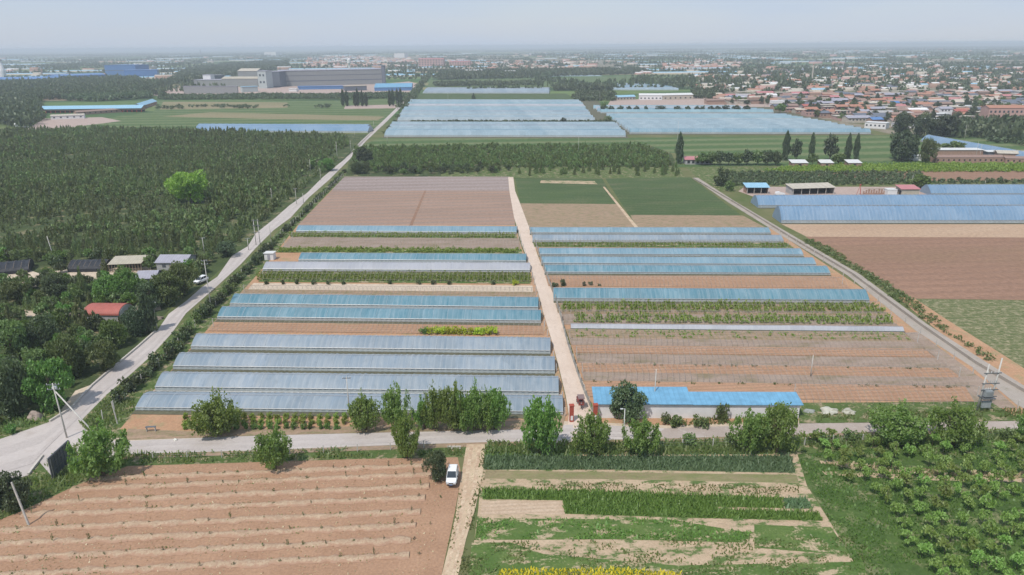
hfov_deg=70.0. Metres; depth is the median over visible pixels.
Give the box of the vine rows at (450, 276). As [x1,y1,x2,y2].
[256,269,531,281]
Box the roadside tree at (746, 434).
[727,407,772,455]
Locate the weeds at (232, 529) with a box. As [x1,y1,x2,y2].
[0,522,404,541]
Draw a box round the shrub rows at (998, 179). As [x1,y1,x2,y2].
[907,176,1023,183]
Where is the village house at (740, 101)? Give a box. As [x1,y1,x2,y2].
[737,99,750,103]
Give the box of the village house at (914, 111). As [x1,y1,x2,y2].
[907,110,922,111]
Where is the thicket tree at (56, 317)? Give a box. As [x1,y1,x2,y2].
[47,311,67,326]
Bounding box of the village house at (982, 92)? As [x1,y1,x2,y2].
[975,91,989,94]
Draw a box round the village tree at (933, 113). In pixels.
[930,109,935,117]
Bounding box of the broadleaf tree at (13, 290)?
[0,280,32,304]
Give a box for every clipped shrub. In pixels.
[181,421,187,429]
[241,412,247,418]
[242,422,247,428]
[249,413,255,418]
[249,423,256,429]
[250,418,256,423]
[256,423,263,428]
[257,418,264,424]
[265,411,272,418]
[266,422,272,428]
[283,422,288,428]
[290,422,298,429]
[291,417,298,423]
[298,417,305,423]
[299,423,307,428]
[307,412,313,419]
[323,422,329,428]
[341,417,348,424]
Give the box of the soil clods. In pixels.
[7,460,444,574]
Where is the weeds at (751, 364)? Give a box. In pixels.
[596,362,937,368]
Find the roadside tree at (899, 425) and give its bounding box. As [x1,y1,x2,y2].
[866,398,930,446]
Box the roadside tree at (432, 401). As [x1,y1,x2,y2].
[419,379,446,430]
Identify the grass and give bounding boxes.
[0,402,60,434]
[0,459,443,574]
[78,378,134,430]
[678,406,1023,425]
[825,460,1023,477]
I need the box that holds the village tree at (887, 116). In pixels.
[883,111,891,120]
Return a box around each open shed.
[743,183,769,193]
[785,182,836,194]
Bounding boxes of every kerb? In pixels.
[27,454,43,474]
[49,330,155,421]
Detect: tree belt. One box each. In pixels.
[155,103,331,108]
[157,91,407,98]
[395,69,434,106]
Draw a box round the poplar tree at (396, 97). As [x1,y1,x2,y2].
[395,88,398,102]
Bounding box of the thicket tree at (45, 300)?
[40,296,48,303]
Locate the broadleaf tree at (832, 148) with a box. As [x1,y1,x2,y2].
[823,132,839,158]
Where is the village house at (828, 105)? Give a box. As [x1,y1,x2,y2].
[820,104,837,107]
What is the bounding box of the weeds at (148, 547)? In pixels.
[8,537,370,561]
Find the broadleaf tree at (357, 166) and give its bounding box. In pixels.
[350,161,363,173]
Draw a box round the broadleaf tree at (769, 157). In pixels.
[762,150,774,163]
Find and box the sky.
[0,0,1023,51]
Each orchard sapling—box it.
[807,431,820,438]
[819,438,830,449]
[821,427,837,436]
[824,448,834,460]
[832,439,846,447]
[837,455,850,469]
[838,447,853,456]
[843,470,855,480]
[852,444,866,457]
[855,458,866,470]
[861,466,873,478]
[865,433,879,447]
[870,481,882,489]
[874,445,885,455]
[876,456,889,464]
[876,466,892,476]
[880,485,892,503]
[883,451,901,466]
[890,441,899,457]
[890,501,906,514]
[891,477,903,491]
[897,473,912,484]
[897,517,912,528]
[899,466,912,474]
[900,528,918,543]
[902,487,913,500]
[903,442,916,455]
[912,465,923,476]
[913,500,928,513]
[914,485,929,500]
[916,541,934,557]
[917,471,931,484]
[919,443,934,453]
[921,524,939,541]
[922,451,937,466]
[923,513,938,525]
[928,495,949,508]
[928,556,943,571]
[929,433,941,443]
[932,510,948,522]
[934,461,946,475]
[936,475,950,486]
[936,537,953,554]
[936,567,950,574]
[937,483,954,500]
[938,454,952,463]
[940,439,952,451]
[943,553,964,567]
[944,523,962,541]
[947,461,960,476]
[953,482,970,495]
[954,568,970,574]
[955,510,969,525]
[956,471,973,483]
[959,442,971,455]
[959,526,978,539]
[960,458,974,472]
[961,495,976,510]
[961,535,979,554]
[962,453,975,461]
[970,483,991,495]
[970,548,986,569]
[972,473,986,484]
[977,508,993,522]
[979,459,992,472]
[979,493,997,509]
[980,519,1000,535]
[983,539,1002,554]
[986,555,1006,571]
[987,469,1005,480]
[989,481,1010,498]
[991,448,1005,462]
[993,441,1007,448]
[996,460,1010,468]
[997,534,1012,551]
[1000,511,1015,525]
[1000,521,1023,537]
[1002,568,1015,574]
[1003,469,1017,484]
[1007,438,1017,450]
[1007,481,1021,493]
[1009,450,1023,460]
[1010,551,1023,569]
[1012,507,1023,522]
[1013,432,1023,440]
[1018,460,1023,474]
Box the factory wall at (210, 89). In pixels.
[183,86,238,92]
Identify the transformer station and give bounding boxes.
[976,358,1002,410]
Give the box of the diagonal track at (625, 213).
[603,187,637,226]
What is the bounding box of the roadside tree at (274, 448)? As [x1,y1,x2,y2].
[251,421,291,470]
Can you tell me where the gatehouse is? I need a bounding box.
[289,88,298,91]
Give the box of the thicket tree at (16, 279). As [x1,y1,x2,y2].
[12,276,22,281]
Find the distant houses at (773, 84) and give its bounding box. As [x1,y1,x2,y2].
[0,49,1023,91]
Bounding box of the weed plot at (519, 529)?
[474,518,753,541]
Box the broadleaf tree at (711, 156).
[705,151,717,162]
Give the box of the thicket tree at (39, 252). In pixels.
[33,247,46,258]
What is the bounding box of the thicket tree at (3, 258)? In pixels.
[0,250,7,261]
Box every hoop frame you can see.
[207,318,543,335]
[242,285,535,295]
[259,270,532,282]
[283,239,521,248]
[291,232,518,240]
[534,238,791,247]
[548,275,846,287]
[561,300,885,313]
[561,310,896,325]
[569,329,924,348]
[576,346,946,365]
[581,362,968,384]
[788,383,980,404]
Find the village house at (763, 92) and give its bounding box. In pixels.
[755,91,773,95]
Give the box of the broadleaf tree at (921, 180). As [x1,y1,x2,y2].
[906,173,930,188]
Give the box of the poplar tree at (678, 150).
[674,131,683,163]
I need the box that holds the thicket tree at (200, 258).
[195,254,205,263]
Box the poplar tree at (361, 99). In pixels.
[360,90,363,105]
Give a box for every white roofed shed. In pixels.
[788,159,807,165]
[817,159,833,166]
[844,159,861,166]
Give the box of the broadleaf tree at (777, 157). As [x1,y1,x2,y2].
[772,150,785,164]
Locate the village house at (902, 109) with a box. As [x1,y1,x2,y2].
[893,108,908,111]
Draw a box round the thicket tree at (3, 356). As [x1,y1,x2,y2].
[0,353,8,365]
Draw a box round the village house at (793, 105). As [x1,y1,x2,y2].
[786,104,798,107]
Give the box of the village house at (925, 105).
[919,104,932,107]
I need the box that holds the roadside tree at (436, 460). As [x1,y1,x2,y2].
[421,449,446,481]
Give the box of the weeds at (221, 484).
[95,474,424,487]
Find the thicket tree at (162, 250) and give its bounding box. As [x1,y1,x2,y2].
[158,246,167,256]
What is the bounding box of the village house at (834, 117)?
[831,115,841,120]
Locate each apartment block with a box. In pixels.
[418,58,444,66]
[449,61,470,65]
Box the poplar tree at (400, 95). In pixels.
[398,88,402,103]
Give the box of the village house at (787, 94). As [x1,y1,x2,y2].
[782,93,792,97]
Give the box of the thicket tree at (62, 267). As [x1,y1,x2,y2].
[52,262,67,272]
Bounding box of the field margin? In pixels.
[900,297,1023,384]
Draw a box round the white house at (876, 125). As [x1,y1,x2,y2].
[864,121,889,128]
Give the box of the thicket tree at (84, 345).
[80,339,93,354]
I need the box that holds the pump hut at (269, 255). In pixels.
[263,251,275,259]
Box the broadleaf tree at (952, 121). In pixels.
[931,113,961,135]
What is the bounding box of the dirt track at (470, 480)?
[442,444,484,574]
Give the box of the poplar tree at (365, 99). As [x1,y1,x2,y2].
[363,92,367,105]
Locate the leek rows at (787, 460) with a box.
[481,451,797,472]
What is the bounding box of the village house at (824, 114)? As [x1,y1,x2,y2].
[816,110,830,117]
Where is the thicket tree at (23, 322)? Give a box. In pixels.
[19,320,28,324]
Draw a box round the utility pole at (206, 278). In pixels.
[201,260,210,306]
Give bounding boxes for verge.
[0,406,61,438]
[0,426,465,518]
[80,168,347,435]
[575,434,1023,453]
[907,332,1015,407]
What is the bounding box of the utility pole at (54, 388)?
[46,383,88,437]
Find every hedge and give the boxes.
[381,98,408,132]
[410,119,616,122]
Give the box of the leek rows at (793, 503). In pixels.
[783,495,813,508]
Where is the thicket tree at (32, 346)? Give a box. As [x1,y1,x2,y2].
[27,339,42,350]
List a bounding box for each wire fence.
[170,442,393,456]
[658,430,1000,445]
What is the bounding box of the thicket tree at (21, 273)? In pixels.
[15,269,30,282]
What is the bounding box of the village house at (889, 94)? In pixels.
[881,93,899,96]
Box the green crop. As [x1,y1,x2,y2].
[480,485,822,520]
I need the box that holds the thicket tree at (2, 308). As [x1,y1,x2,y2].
[0,303,14,312]
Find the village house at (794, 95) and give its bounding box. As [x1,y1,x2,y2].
[789,91,808,97]
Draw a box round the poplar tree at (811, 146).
[808,132,815,155]
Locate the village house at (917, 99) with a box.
[906,99,927,100]
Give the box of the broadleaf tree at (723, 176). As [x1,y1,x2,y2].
[713,165,730,183]
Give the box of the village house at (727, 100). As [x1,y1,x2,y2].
[725,98,737,103]
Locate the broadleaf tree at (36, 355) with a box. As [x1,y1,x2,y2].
[12,346,53,381]
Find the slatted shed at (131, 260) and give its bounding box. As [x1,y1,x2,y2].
[107,255,147,271]
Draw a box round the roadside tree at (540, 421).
[520,391,562,454]
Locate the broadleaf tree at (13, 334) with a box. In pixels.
[0,318,31,353]
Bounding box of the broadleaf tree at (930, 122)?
[912,116,936,136]
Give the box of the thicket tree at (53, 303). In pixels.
[47,299,57,309]
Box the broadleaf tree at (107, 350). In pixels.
[82,338,120,370]
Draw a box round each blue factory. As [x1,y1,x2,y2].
[104,64,148,75]
[124,69,158,75]
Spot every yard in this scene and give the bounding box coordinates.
[1,305,160,315]
[7,267,150,286]
[28,117,118,129]
[61,385,89,411]
[154,81,416,95]
[608,97,769,106]
[739,187,924,195]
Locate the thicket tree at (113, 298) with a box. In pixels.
[106,291,126,302]
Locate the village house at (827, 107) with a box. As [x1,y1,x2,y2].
[821,106,834,108]
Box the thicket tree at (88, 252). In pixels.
[81,248,93,257]
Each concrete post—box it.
[11,482,29,524]
[111,401,117,423]
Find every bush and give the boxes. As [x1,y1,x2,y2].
[3,423,16,433]
[109,386,128,403]
[117,373,139,388]
[121,382,137,392]
[135,371,145,382]
[136,366,152,377]
[145,359,159,370]
[148,351,166,361]
[162,339,182,354]
[163,345,174,360]
[171,331,185,343]
[171,340,185,349]
[178,325,193,334]
[181,330,190,339]
[183,320,194,328]
[190,312,201,324]
[192,304,207,318]
[199,301,213,313]
[206,297,215,306]
[213,295,222,303]
[217,290,225,300]
[219,287,227,295]
[222,282,236,290]
[222,285,231,293]
[227,277,235,284]
[229,274,239,283]
[234,273,246,279]
[240,265,251,274]
[250,255,257,265]
[262,243,269,250]
[387,166,393,173]
[436,166,443,172]
[487,165,494,171]
[560,279,565,286]
[661,411,670,424]
[669,414,684,427]
[683,432,696,445]
[693,413,708,428]
[714,402,729,421]
[722,432,736,443]
[724,180,734,191]
[811,428,828,442]
[841,427,859,442]
[1000,427,1015,440]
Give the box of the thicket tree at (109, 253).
[101,248,115,258]
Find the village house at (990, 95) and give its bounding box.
[984,94,1000,96]
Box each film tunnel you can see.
[134,391,562,414]
[154,371,558,394]
[172,352,554,373]
[190,333,550,354]
[196,124,370,126]
[196,126,373,132]
[217,306,540,323]
[230,293,538,309]
[263,261,529,271]
[296,225,516,233]
[298,252,525,262]
[384,131,625,136]
[386,130,624,131]
[387,129,621,129]
[388,127,620,128]
[390,124,617,125]
[390,125,618,126]
[391,123,616,123]
[392,121,614,122]
[397,117,594,121]
[399,114,590,114]
[400,112,589,113]
[400,115,592,115]
[400,116,592,116]
[402,109,588,111]
[402,110,587,111]
[402,111,589,112]
[404,107,584,108]
[404,108,586,109]
[405,106,585,108]
[408,102,582,102]
[408,105,584,106]
[409,101,580,101]
[409,103,582,103]
[409,104,583,104]
[410,100,578,100]
[411,99,578,99]
[423,91,549,93]
[424,89,549,90]
[425,90,548,90]
[426,88,548,88]
[427,87,549,88]
[429,105,583,105]
[530,227,770,233]
[532,234,783,242]
[539,247,803,255]
[541,256,815,265]
[544,264,829,274]
[553,287,869,302]
[570,323,903,331]
[593,105,734,105]
[596,106,750,109]
[597,108,763,111]
[600,109,773,112]
[606,113,786,115]
[608,114,791,116]
[610,115,690,115]
[612,116,802,120]
[613,87,675,87]
[613,88,678,89]
[614,117,810,119]
[615,119,817,122]
[618,120,824,124]
[619,121,830,125]
[621,122,837,126]
[623,124,844,128]
[625,125,853,129]
[627,127,860,131]
[629,128,870,133]
[751,194,1023,207]
[772,205,1023,222]
[920,184,1023,194]
[921,134,1023,155]
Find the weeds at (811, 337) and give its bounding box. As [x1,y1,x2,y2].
[576,328,908,339]
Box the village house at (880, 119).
[866,117,883,121]
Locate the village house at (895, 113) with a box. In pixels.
[885,112,901,115]
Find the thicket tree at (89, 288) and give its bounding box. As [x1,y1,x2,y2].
[87,278,96,291]
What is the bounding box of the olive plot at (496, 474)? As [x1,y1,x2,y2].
[484,470,798,482]
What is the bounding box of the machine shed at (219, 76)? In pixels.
[214,75,223,78]
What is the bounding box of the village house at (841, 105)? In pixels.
[832,104,849,109]
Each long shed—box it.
[615,95,635,99]
[638,93,662,99]
[661,93,693,99]
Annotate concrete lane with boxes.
[695,178,1023,407]
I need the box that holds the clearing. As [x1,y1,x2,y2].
[441,167,683,177]
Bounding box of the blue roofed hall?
[374,83,412,90]
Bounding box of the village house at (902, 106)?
[894,106,910,107]
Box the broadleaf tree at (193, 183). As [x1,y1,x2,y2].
[163,169,207,202]
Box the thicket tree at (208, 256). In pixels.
[203,253,212,262]
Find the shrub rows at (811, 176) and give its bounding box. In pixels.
[715,168,922,185]
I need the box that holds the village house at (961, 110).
[952,109,967,112]
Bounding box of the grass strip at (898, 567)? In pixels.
[798,455,910,574]
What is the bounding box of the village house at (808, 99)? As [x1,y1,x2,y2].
[801,98,815,100]
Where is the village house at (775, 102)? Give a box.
[769,100,784,105]
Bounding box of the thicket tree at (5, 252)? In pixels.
[1,249,10,260]
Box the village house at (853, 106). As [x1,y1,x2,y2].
[847,104,861,108]
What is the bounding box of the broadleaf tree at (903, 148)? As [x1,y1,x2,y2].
[889,129,920,160]
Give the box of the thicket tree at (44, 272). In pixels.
[39,269,50,276]
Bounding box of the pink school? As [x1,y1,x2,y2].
[980,105,1023,117]
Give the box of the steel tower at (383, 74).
[381,66,385,82]
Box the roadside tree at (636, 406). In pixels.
[609,379,648,423]
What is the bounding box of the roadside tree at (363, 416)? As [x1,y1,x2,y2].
[347,388,381,431]
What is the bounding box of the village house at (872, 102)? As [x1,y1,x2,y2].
[860,101,877,104]
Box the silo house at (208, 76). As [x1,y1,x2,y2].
[203,74,214,78]
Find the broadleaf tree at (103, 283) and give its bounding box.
[90,274,126,302]
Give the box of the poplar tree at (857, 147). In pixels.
[853,133,860,158]
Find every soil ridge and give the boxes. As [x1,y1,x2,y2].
[0,508,420,533]
[0,522,415,547]
[0,535,410,561]
[0,550,408,574]
[19,494,424,517]
[41,482,428,505]
[69,472,431,492]
[88,463,424,481]
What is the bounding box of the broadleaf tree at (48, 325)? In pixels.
[23,312,64,345]
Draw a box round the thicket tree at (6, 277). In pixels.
[0,273,13,283]
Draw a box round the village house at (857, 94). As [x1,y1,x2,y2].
[852,93,863,97]
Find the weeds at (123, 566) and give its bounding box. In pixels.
[0,552,373,574]
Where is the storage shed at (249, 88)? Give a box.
[240,86,257,91]
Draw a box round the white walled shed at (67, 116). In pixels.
[50,113,84,119]
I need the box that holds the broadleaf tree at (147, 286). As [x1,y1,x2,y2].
[135,281,161,306]
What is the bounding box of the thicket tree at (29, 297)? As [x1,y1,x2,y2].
[20,290,31,301]
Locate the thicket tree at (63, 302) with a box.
[60,300,71,308]
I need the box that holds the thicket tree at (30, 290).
[19,288,35,299]
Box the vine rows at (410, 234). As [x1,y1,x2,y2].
[289,230,515,237]
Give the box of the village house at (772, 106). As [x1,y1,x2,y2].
[770,104,787,109]
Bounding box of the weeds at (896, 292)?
[804,239,995,360]
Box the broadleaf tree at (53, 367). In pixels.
[20,356,74,413]
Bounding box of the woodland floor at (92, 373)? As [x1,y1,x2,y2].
[0,129,366,427]
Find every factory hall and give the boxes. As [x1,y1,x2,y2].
[194,79,221,85]
[221,76,258,85]
[237,68,262,75]
[272,71,286,86]
[278,68,381,85]
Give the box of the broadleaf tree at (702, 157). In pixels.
[694,152,708,161]
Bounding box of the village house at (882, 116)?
[870,115,886,121]
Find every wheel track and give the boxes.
[0,102,403,471]
[0,115,388,455]
[129,434,653,450]
[131,428,652,445]
[409,191,425,225]
[445,445,473,574]
[452,445,480,574]
[509,177,577,439]
[511,177,586,432]
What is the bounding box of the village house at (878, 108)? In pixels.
[870,106,885,109]
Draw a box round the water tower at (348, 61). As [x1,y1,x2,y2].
[347,53,350,68]
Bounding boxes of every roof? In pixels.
[0,76,62,79]
[47,73,105,76]
[297,85,344,89]
[343,85,366,90]
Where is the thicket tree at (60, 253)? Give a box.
[52,250,68,259]
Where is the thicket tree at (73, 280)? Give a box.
[67,276,77,285]
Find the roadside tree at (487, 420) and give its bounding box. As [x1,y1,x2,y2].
[472,384,497,432]
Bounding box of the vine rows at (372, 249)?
[278,245,520,252]
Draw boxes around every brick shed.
[73,108,124,114]
[930,155,1003,162]
[1003,156,1023,162]
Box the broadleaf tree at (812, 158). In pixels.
[805,153,818,162]
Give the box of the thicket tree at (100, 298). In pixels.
[92,292,108,302]
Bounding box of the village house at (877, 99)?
[870,98,886,100]
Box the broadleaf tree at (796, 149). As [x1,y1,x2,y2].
[790,138,802,157]
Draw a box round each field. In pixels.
[0,457,460,574]
[50,97,403,133]
[160,102,287,108]
[163,112,384,119]
[298,191,514,224]
[332,177,508,190]
[344,104,395,108]
[362,135,1023,166]
[415,93,572,98]
[427,75,679,86]
[515,178,615,203]
[520,203,633,226]
[540,180,596,183]
[605,177,739,215]
[631,215,763,226]
[687,167,939,190]
[761,171,1023,180]
[782,224,1023,236]
[807,237,1023,299]
[916,299,1023,367]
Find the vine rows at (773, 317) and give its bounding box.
[574,311,892,324]
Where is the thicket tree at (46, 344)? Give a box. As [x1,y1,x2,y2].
[41,341,50,348]
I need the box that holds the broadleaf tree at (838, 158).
[832,152,846,162]
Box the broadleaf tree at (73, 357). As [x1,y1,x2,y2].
[44,332,86,377]
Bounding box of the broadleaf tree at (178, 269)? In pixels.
[168,260,201,294]
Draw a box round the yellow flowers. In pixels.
[498,565,681,574]
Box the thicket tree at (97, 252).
[90,247,102,258]
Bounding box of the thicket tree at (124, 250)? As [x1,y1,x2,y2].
[118,246,130,255]
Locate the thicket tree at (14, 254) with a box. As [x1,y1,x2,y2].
[7,248,23,260]
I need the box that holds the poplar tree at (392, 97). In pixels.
[390,89,394,104]
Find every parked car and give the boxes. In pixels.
[193,275,207,283]
[445,464,458,484]
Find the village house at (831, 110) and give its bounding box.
[815,109,834,111]
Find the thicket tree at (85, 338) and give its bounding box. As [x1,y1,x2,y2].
[75,334,90,349]
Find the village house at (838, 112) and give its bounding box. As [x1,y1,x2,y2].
[830,111,852,114]
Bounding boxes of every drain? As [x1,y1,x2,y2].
[132,410,562,417]
[155,390,510,394]
[170,369,554,375]
[189,349,549,355]
[215,319,540,325]
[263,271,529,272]
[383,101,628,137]
[530,234,770,234]
[532,242,745,242]
[539,255,803,256]
[545,273,830,275]
[553,298,870,304]
[589,328,905,333]
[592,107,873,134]
[781,223,1023,223]
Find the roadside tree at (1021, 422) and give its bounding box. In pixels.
[1014,413,1023,435]
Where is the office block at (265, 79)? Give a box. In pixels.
[257,70,273,87]
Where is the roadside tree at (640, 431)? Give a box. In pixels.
[621,411,662,455]
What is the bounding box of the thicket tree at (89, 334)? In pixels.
[76,329,96,341]
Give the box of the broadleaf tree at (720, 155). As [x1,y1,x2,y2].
[712,151,726,163]
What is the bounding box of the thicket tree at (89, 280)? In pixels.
[86,276,95,283]
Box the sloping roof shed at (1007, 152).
[994,150,1018,155]
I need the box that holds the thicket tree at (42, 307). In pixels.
[33,302,52,313]
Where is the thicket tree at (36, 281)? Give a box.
[31,275,41,287]
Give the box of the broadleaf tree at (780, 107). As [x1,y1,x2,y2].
[774,103,786,110]
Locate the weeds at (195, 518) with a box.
[3,512,402,532]
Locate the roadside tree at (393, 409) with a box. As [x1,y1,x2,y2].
[380,380,412,427]
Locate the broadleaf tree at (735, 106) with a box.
[732,105,740,108]
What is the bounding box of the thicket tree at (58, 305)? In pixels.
[53,301,71,314]
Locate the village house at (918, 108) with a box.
[908,108,928,109]
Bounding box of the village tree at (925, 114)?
[922,112,930,117]
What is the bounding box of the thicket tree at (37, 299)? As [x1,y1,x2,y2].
[30,291,47,302]
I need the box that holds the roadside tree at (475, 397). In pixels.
[461,376,489,431]
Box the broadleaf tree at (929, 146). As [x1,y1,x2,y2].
[918,137,940,162]
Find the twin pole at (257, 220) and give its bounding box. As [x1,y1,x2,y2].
[251,219,260,244]
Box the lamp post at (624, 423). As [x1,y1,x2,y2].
[620,408,624,444]
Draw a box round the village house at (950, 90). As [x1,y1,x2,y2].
[942,89,956,92]
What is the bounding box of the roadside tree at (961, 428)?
[928,396,987,445]
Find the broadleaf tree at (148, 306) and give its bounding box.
[137,291,157,331]
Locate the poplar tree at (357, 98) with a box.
[355,88,359,105]
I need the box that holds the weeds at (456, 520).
[448,488,461,548]
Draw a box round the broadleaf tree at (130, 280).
[116,267,140,298]
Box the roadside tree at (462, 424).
[449,389,477,432]
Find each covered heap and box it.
[820,406,837,414]
[841,408,855,414]
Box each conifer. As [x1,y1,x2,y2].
[3,303,16,320]
[10,237,16,249]
[16,233,22,242]
[21,312,28,322]
[22,292,31,310]
[24,235,31,244]
[30,297,38,311]
[31,233,39,245]
[31,249,38,261]
[43,233,51,245]
[45,242,50,253]
[54,240,62,250]
[58,313,68,329]
[62,235,70,248]
[66,251,72,263]
[66,296,93,329]
[72,237,76,250]
[75,266,87,299]
[80,315,88,329]
[81,238,84,248]
[86,291,94,304]
[96,270,101,277]
[99,234,103,245]
[100,256,108,271]
[127,233,133,243]
[128,240,135,253]
[135,239,142,252]
[140,230,147,242]
[150,239,156,249]
[161,231,168,242]
[168,232,176,246]
[169,243,174,252]
[175,231,180,244]
[176,242,181,250]
[179,235,187,248]
[185,230,199,249]
[199,237,207,250]
[209,240,217,252]
[217,227,223,239]
[230,230,236,240]
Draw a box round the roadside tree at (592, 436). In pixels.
[570,403,611,456]
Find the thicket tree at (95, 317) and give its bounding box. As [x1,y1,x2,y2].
[88,314,104,328]
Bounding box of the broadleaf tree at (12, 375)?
[0,357,30,417]
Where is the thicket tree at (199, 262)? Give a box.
[189,260,207,271]
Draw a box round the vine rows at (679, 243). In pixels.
[534,241,789,246]
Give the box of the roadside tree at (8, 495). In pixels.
[0,469,32,512]
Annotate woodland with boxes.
[0,45,1023,91]
[0,74,168,126]
[61,80,153,101]
[167,59,289,82]
[432,79,543,86]
[437,66,640,79]
[553,80,613,90]
[571,88,616,100]
[632,72,681,86]
[690,86,718,98]
[941,113,1023,139]
[985,134,1023,144]
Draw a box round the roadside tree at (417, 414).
[412,394,432,428]
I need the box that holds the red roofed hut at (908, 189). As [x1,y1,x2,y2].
[896,185,919,193]
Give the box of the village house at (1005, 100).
[997,99,1020,102]
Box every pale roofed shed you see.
[909,154,920,160]
[928,148,983,154]
[983,150,994,154]
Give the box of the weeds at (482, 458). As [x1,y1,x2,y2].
[456,448,486,574]
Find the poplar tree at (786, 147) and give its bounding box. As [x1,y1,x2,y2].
[782,130,790,160]
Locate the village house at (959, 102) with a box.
[949,100,964,104]
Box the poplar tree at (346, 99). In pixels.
[344,90,348,105]
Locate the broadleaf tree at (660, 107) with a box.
[655,105,666,108]
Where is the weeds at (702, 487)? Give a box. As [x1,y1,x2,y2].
[536,481,798,494]
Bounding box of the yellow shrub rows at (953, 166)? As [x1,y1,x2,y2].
[765,161,1023,172]
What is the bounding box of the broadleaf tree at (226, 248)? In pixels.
[215,240,236,256]
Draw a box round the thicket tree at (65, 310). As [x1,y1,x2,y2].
[52,307,69,318]
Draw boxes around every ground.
[0,45,1023,574]
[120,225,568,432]
[312,56,657,69]
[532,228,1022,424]
[706,56,1023,134]
[799,443,1023,574]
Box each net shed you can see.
[0,259,34,274]
[67,259,113,271]
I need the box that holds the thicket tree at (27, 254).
[21,248,32,258]
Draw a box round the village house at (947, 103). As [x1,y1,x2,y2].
[933,102,952,104]
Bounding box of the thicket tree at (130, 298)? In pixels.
[118,292,137,303]
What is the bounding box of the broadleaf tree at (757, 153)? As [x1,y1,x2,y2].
[751,149,765,162]
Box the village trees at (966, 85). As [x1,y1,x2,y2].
[682,61,1023,93]
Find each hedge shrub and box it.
[418,326,427,333]
[425,327,432,333]
[432,326,440,333]
[437,326,446,333]
[444,326,450,334]
[448,326,456,334]
[454,326,461,334]
[460,326,467,334]
[466,327,474,334]
[473,327,479,334]
[478,327,486,334]
[483,325,492,333]
[490,326,497,333]
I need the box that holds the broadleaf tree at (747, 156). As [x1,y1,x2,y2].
[741,148,753,164]
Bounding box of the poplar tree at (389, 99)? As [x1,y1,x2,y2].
[387,90,391,105]
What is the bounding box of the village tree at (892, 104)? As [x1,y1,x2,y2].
[888,101,895,106]
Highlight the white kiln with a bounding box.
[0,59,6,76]
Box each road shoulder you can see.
[113,420,799,440]
[123,429,1014,458]
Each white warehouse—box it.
[264,52,281,55]
[394,53,407,57]
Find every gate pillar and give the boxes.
[569,404,574,421]
[593,403,597,419]
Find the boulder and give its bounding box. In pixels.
[27,411,43,420]
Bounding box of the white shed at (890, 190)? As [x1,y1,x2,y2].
[884,188,897,193]
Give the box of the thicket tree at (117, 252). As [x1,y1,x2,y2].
[113,247,122,255]
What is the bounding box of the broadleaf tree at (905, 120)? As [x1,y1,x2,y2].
[891,112,920,131]
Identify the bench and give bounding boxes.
[145,426,155,431]
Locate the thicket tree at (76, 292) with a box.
[70,286,85,297]
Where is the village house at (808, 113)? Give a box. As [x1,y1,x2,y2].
[801,107,818,116]
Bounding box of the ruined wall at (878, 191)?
[863,189,884,193]
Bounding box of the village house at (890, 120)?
[887,118,894,123]
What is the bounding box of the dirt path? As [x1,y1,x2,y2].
[508,177,591,442]
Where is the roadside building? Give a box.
[592,387,803,417]
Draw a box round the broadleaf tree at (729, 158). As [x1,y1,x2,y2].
[723,152,735,164]
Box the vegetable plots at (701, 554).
[474,454,852,564]
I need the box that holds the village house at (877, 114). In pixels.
[870,113,885,115]
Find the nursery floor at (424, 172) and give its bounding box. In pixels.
[346,144,674,176]
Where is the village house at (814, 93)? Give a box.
[807,92,822,97]
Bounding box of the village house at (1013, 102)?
[1004,101,1017,103]
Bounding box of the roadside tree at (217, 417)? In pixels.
[187,386,243,437]
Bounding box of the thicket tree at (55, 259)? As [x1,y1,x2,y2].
[47,254,62,266]
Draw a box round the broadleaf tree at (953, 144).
[940,141,966,147]
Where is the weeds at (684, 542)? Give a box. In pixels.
[467,534,872,574]
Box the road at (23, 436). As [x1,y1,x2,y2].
[0,68,435,476]
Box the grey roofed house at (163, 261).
[154,254,196,269]
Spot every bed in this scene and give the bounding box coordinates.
[127,415,564,439]
[209,323,542,334]
[241,289,535,296]
[249,283,532,291]
[258,272,530,283]
[277,248,521,253]
[282,237,519,248]
[291,233,516,237]
[481,500,564,513]
[484,445,574,455]
[484,456,794,472]
[533,242,792,247]
[545,275,848,287]
[555,303,886,314]
[560,314,897,325]
[566,329,915,341]
[570,338,923,348]
[573,345,933,356]
[575,353,947,367]
[579,363,957,376]
[582,372,963,385]
[583,380,973,400]
[783,498,811,508]
[799,402,1018,422]
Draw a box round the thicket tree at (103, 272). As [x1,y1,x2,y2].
[97,270,110,277]
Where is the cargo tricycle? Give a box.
[576,394,584,407]
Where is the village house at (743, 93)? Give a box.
[736,91,750,94]
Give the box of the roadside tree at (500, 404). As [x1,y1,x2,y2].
[480,386,511,430]
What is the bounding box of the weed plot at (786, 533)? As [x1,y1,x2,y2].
[754,525,849,554]
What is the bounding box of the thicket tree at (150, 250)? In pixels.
[141,245,155,254]
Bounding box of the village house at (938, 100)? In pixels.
[928,100,948,101]
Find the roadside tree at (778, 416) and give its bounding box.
[753,401,805,452]
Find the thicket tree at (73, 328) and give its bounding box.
[67,323,80,336]
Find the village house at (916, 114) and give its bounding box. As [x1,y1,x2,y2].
[910,112,925,116]
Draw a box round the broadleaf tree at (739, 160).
[732,152,744,163]
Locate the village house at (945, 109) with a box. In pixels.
[935,106,953,114]
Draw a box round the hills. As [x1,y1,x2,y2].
[547,42,1023,48]
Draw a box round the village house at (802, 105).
[799,104,812,107]
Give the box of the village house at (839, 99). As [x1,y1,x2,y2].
[830,98,848,102]
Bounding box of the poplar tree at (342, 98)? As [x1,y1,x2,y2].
[340,89,344,105]
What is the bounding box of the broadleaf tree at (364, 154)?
[354,146,372,161]
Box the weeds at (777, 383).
[593,379,969,387]
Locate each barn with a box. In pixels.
[42,105,146,112]
[135,99,156,107]

